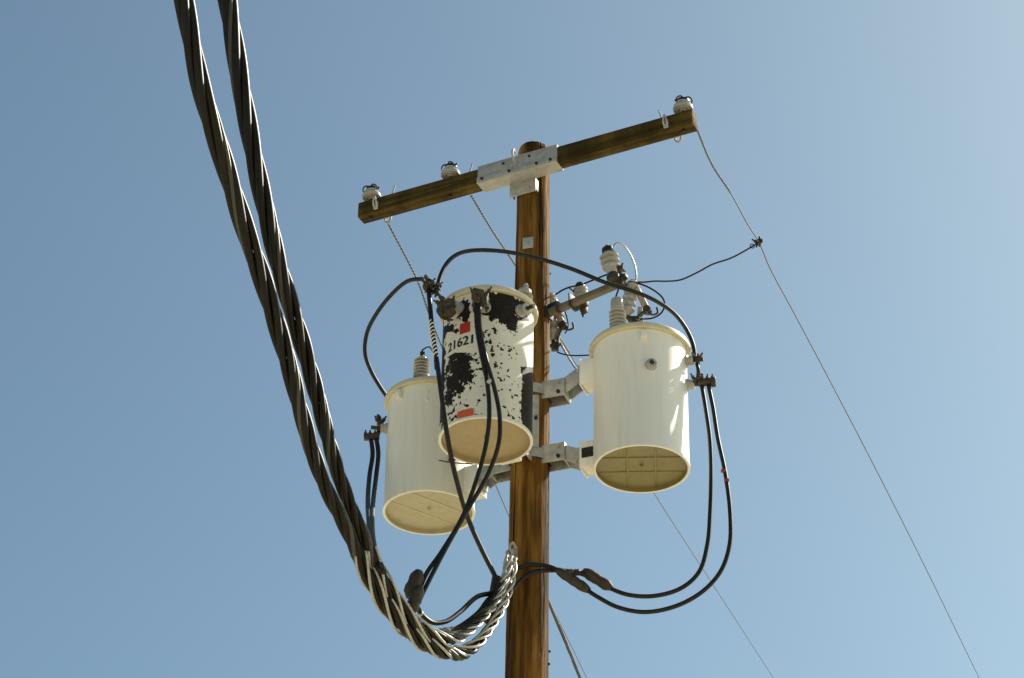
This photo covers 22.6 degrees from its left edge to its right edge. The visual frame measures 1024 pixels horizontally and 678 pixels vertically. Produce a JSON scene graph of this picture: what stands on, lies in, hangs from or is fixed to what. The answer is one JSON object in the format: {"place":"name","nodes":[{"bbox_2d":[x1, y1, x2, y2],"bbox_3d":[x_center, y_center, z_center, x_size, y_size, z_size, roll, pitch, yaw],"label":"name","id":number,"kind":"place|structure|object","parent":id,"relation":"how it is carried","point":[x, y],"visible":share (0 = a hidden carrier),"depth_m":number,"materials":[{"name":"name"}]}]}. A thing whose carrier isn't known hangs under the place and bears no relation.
{"place":"outdoors","nodes":[
{"label":"outdoors","id":0,"kind":"place"},
{"bbox_2d":[350,550,516,658],"bbox_3d":[-0.440,1.385,14.494,0.127,0.879,1.401,-22,-40,31],"label":"cable grip","id":1,"kind":"object","parent":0,"point":[491,621],"visible":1,"depth_m":14.29,"materials":[{"name":"metal"}]},
{"bbox_2d":[174,0,511,660],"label":"twisted cable","id":2,"kind":"object","parent":1,"relation":"attached to","point":[226,169],"visible":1,"depth_m":13.97,"materials":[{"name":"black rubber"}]},
{"bbox_2d":[407,590,494,625],"bbox_3d":[-0.326,1.491,14.705,0.058,0.467,0.828,-24,-40,33],"label":"jumper cable","id":3,"kind":"object","parent":2,"relation":"attached to","point":[455,615],"visible":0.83,"depth_m":14.62,"materials":[{"name":"black rubber"}]},
{"bbox_2d":[484,575,500,623],"bbox_3d":[-0.114,1.525,14.966,0.066,0.351,0.162,-11,-35,18],"label":"cable clamp","id":4,"kind":"object","parent":2,"relation":"attached to","point":[494,581],"visible":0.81,"depth_m":15.04,"materials":[{"name":"metal"}]},
{"bbox_2d":[367,545,512,647],"bbox_3d":[-0.418,1.363,14.505,0.109,0.836,1.313,-21,-39,30],"label":"cable grip","id":5,"kind":"object","parent":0,"point":[506,563],"visible":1,"depth_m":14.26,"materials":[{"name":"metal"}]},
{"bbox_2d":[217,0,506,644],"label":"twisted cable","id":6,"kind":"object","parent":5,"relation":"attached to","point":[236,56],"visible":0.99,"depth_m":14.16,"materials":[{"name":"black rubber"}]},
{"bbox_2d":[439,595,491,631],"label":"jumper cable","id":7,"kind":"object","parent":6,"relation":"attached to","point":[451,628],"visible":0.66,"depth_m":14.68,"materials":[{"name":"black rubber"}]},
{"bbox_2d":[0,0,1023,677],"label":"sky","id":8,"kind":"structure","parent":0,"point":[164,513],"materials":[{"name":"blue"}]},
{"label":"ground","id":9,"kind":"structure","parent":0,"visible":0},
{"bbox_2d":[505,141,550,677],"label":"utility pole","id":10,"kind":"object","parent":9,"relation":"on","point":[527,651],"visible":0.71,"depth_m":15.56,"materials":[{"name":"brown wood"}]},
{"bbox_2d":[505,542,517,568],"bbox_3d":[0.012,1.297,15.289,0.063,0.160,0.135,-14,-36,22],"label":"dead end bracket","id":11,"kind":"object","parent":10,"relation":"attached to","point":[513,551],"visible":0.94,"depth_m":15.28,"materials":[{"name":"metal"}]},
{"bbox_2d":[358,109,697,223],"bbox_3d":[0.073,-1.122,16.842,2.440,0.337,0.221,-14,-36,22],"label":"crossarm","id":12,"kind":"object","parent":10,"relation":"attached to","point":[519,174],"visible":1,"depth_m":16.79,"materials":[{"name":"brown wood"}]},
{"bbox_2d":[362,184,380,219],"bbox_3d":[-0.950,-0.922,17.296,0.132,0.276,0.132,-14,-36,22],"label":"pin insulator","id":13,"kind":"object","parent":12,"relation":"on","point":[370,191],"visible":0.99,"depth_m":17.30,"materials":[{"name":"grey ceramic"}]},
{"bbox_2d":[386,219,586,677],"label":"line wire","id":14,"kind":"object","parent":13,"relation":"attached to","point":[403,252],"visible":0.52,"depth_m":18.04,"materials":[{"name":"grey metal"}]},
{"bbox_2d":[441,161,459,197],"bbox_3d":[-0.410,-1.058,17.071,0.132,0.276,0.132,29,-42,-36],"label":"pin insulator","id":15,"kind":"object","parent":12,"relation":"on","point":[450,169],"visible":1,"depth_m":17.07,"materials":[{"name":"grey ceramic"}]},
{"bbox_2d":[470,195,772,676],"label":"line wire","id":16,"kind":"object","parent":15,"relation":"attached to","point":[485,219],"visible":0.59,"depth_m":19.80,"materials":[{"name":"grey metal"}]},
{"bbox_2d":[673,95,692,132],"bbox_3d":[1.100,-1.440,16.442,0.132,0.276,0.132,7,-34,-10],"label":"pin insulator","id":17,"kind":"object","parent":12,"relation":"on","point":[682,104],"visible":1,"depth_m":16.45,"materials":[{"name":"grey ceramic"}]},
{"bbox_2d":[697,131,978,676],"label":"line wire","id":18,"kind":"object","parent":12,"relation":"attached to","point":[708,157],"visible":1,"depth_m":20.01,"materials":[{"name":"grey metal"}]},
{"bbox_2d":[637,236,762,282],"bbox_3d":[1.271,-0.530,17.389,0.119,1.672,2.130,-16,-37,25],"label":"tap wire","id":19,"kind":"object","parent":18,"relation":"attached to","point":[756,242],"visible":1,"depth_m":17.77,"materials":[{"name":"metal"}]},
{"bbox_2d":[479,365,582,492],"bbox_3d":[0.086,0.512,15.874,0.722,0.725,0.432,-14,-36,21],"label":"cluster mount","id":20,"kind":"object","parent":10,"relation":"attached to","point":[566,390],"visible":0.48,"depth_m":15.85,"materials":[{"name":"metal"}]},
{"bbox_2d":[371,350,486,534],"bbox_3d":[-0.489,0.632,16.239,0.688,1.063,0.626,-27,-42,36],"label":"transformer","id":21,"kind":"object","parent":20,"relation":"attached to","point":[421,497],"visible":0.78,"depth_m":15.99,"materials":[{"name":"beige paint"}]},
{"bbox_2d":[364,414,386,440],"bbox_3d":[-0.864,0.562,16.290,0.153,0.192,0.088,16,-36,-21],"label":"cable connector","id":22,"kind":"object","parent":21,"relation":"attached to","point":[375,433],"visible":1,"depth_m":16.25,"materials":[{"name":"grey metal"}]},
{"bbox_2d":[365,438,382,572],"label":"jumper cable","id":23,"kind":"object","parent":22,"relation":"hanging from","point":[368,488],"visible":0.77,"depth_m":15.79,"materials":[{"name":"black rubber"}]},
{"bbox_2d":[370,438,386,574],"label":"jumper cable","id":24,"kind":"object","parent":22,"relation":"hanging from","point":[374,489],"visible":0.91,"depth_m":15.67,"materials":[{"name":"black rubber"}]},
{"bbox_2d":[433,283,537,464],"bbox_3d":[-0.161,0.112,15.494,0.636,1.133,0.816,1,-33,0],"label":"transformer","id":25,"kind":"object","parent":20,"relation":"attached to","point":[509,317],"visible":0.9,"depth_m":15.30,"materials":[{"name":"beige paint"}]},
{"bbox_2d":[421,274,443,300],"bbox_3d":[-0.471,-0.281,15.525,0.173,0.257,0.110,-11,-35,17],"label":"cable connector","id":26,"kind":"object","parent":25,"relation":"attached to","point":[432,285],"visible":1,"depth_m":15.55,"materials":[{"name":"grey metal"}]},
{"bbox_2d":[363,277,431,396],"bbox_3d":[-0.752,-0.022,16.040,0.304,0.361,1.206,8,-34,-10],"label":"jumper cable","id":27,"kind":"object","parent":26,"relation":"attached to","point":[374,317],"visible":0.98,"depth_m":16.12,"materials":[{"name":"black rubber"}]},
{"bbox_2d":[426,288,496,575],"bbox_3d":[-0.242,0.555,15.269,0.183,1.741,0.824,-23,-40,32],"label":"jumper cable","id":28,"kind":"object","parent":26,"relation":"hanging from","point":[431,322],"visible":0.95,"depth_m":15.03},
{"bbox_2d":[403,302,491,598],"bbox_3d":[-0.357,0.623,14.793,0.470,1.983,0.120,1,-33,0],"label":"jumper cable","id":29,"kind":"object","parent":25,"relation":"hanging from","point":[417,577],"visible":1,"depth_m":14.71,"materials":[{"name":"black rubber"}]},
{"bbox_2d":[408,301,501,612],"bbox_3d":[-0.316,0.662,14.744,0.517,2.080,0.112,1,-33,0],"label":"jumper cable","id":30,"kind":"object","parent":25,"relation":"hanging from","point":[417,594],"visible":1,"depth_m":14.63,"materials":[{"name":"black rubber"}]},
{"bbox_2d":[438,460,472,464],"bbox_3d":[-0.355,0.746,15.569,0.034,0.206,0.372,22,-38,-29],"label":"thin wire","id":31,"kind":"object","parent":25,"relation":"attached to","point":[456,462],"visible":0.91,"depth_m":15.50,"materials":[{"name":"grey metal"}]},
{"bbox_2d":[579,296,703,492],"bbox_3d":[0.793,0.318,15.783,0.636,1.130,0.662,17,-36,-23],"label":"transformer","id":32,"kind":"object","parent":20,"relation":"attached to","point":[636,382],"visible":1,"depth_m":15.55,"materials":[{"name":"beige paint"}]},
{"bbox_2d":[435,248,696,355],"bbox_3d":[0.351,-0.284,15.805,1.695,0.575,0.152,9,-34,-12],"label":"jumper cable","id":33,"kind":"object","parent":32,"relation":"attached to","point":[587,275],"visible":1,"depth_m":15.89,"materials":[{"name":"black rubber"}]},
{"bbox_2d":[637,307,643,321],"bbox_3d":[0.777,-0.125,16.024,0.090,0.158,0.050,1,-33,0],"label":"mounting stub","id":34,"kind":"object","parent":32,"relation":"attached to","point":[639,310],"visible":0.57,"depth_m":16.02,"materials":[{"name":"metal"}]},
{"bbox_2d":[691,352,702,365],"bbox_3d":[1.145,0.117,15.800,0.070,0.084,0.101,14,-35,-19],"label":"cable connector","id":35,"kind":"object","parent":32,"relation":"attached to","point":[698,357],"visible":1,"depth_m":15.79,"materials":[{"name":"grey metal"}]},
{"bbox_2d":[695,362,699,374],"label":"jumper cable","id":36,"kind":"object","parent":35,"relation":"attached to","point":[697,367],"visible":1,"depth_m":15.74,"materials":[{"name":"black rubber"}]},
{"bbox_2d":[690,372,715,386],"bbox_3d":[1.176,0.253,15.745,0.161,0.100,0.104,1,-33,0],"label":"cable connector","id":37,"kind":"object","parent":32,"relation":"attached to","point":[699,379],"visible":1,"depth_m":15.71,"materials":[{"name":"grey metal"}]},
{"bbox_2d":[508,385,712,598],"bbox_3d":[0.592,0.911,15.375,1.234,1.464,0.143,-5,-33,9],"label":"jumper cable","id":38,"kind":"object","parent":37,"relation":"hanging from","point":[596,578],"visible":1,"depth_m":15.09,"materials":[{"name":"black rubber"}]},
{"bbox_2d":[506,383,732,613],"bbox_3d":[0.625,0.952,15.336,1.375,1.564,0.128,-4,-33,8],"label":"jumper cable","id":39,"kind":"object","parent":37,"relation":"hanging from","point":[576,582],"visible":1,"depth_m":15.05,"materials":[{"name":"black rubber"}]},
{"bbox_2d":[550,292,574,351],"bbox_3d":[0.294,-0.124,16.532,0.200,0.454,0.109,-21,-39,30],"label":"fuse cutout","id":40,"kind":"object","parent":10,"relation":"attached to","point":[558,324],"visible":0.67,"depth_m":16.48,"materials":[{"name":"grey ceramic"}]},
{"bbox_2d":[559,342,577,370],"bbox_3d":[0.364,0.112,16.278,0.022,0.342,0.237,17,-36,-23],"label":"thin wire","id":41,"kind":"object","parent":40,"relation":"attached to","point":[568,357],"visible":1,"depth_m":16.28,"materials":[{"name":"metal"}]},
{"bbox_2d":[557,352,588,355],"bbox_3d":[0.388,0.093,16.262,0.018,0.181,0.317,25,-40,-32],"label":"thin wire","id":42,"kind":"object","parent":40,"relation":"attached to","point":[572,355],"visible":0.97,"depth_m":16.25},
{"bbox_2d":[549,600,581,677],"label":"guy wire","id":43,"kind":"object","parent":10,"relation":"attached to","point":[564,640],"visible":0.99,"depth_m":16.16,"materials":[{"name":"metal"}]},
{"bbox_2d":[545,263,627,321],"bbox_3d":[0.454,-0.292,16.228,0.664,0.186,0.115,-24,-41,34],"label":"standoff arm","id":44,"kind":"object","parent":10,"relation":"attached to","point":[556,307],"visible":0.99,"depth_m":16.20},
{"bbox_2d":[572,281,588,316],"bbox_3d":[0.436,-0.262,16.374,0.108,0.338,0.171,1,-33,0],"label":"lightning arrester","id":45,"kind":"object","parent":44,"relation":"attached to","point":[578,291],"visible":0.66,"depth_m":16.37,"materials":[{"name":"grey ceramic"}]},
{"bbox_2d":[600,244,619,282],"bbox_3d":[0.616,-0.480,16.112,0.130,0.278,0.124,1,-33,0],"label":"lightning arrester","id":46,"kind":"object","parent":44,"relation":"attached to","point":[609,259],"visible":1,"depth_m":16.07,"materials":[{"name":"grey ceramic"}]},
{"bbox_2d":[555,274,606,294],"bbox_3d":[0.430,-0.350,16.318,0.032,0.166,0.560,21,-38,-28],"label":"thin wire","id":47,"kind":"object","parent":46,"relation":"attached to","point":[579,284],"visible":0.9,"depth_m":16.30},
{"bbox_2d":[613,242,636,279],"bbox_3d":[0.713,-0.492,16.160,0.177,0.260,0.026,17,-36,-24],"label":"thin wire","id":48,"kind":"object","parent":46,"relation":"attached to","point":[624,246],"visible":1,"depth_m":16.19,"materials":[{"name":"metal"}]},
{"bbox_2d":[622,279,658,321],"bbox_3d":[0.798,-0.234,16.036,0.247,0.338,0.099,-4,-33,8],"label":"fuse cutout","id":49,"kind":"object","parent":44,"relation":"attached to","point":[629,300],"visible":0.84,"depth_m":15.99,"materials":[{"name":"grey ceramic"}]},
{"bbox_2d":[626,281,664,319],"bbox_3d":[0.836,-0.234,16.036,0.255,0.276,0.042,3,-33,-4],"label":"thin wire","id":50,"kind":"object","parent":49,"relation":"attached to","point":[661,296],"visible":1,"depth_m":16.06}
]}

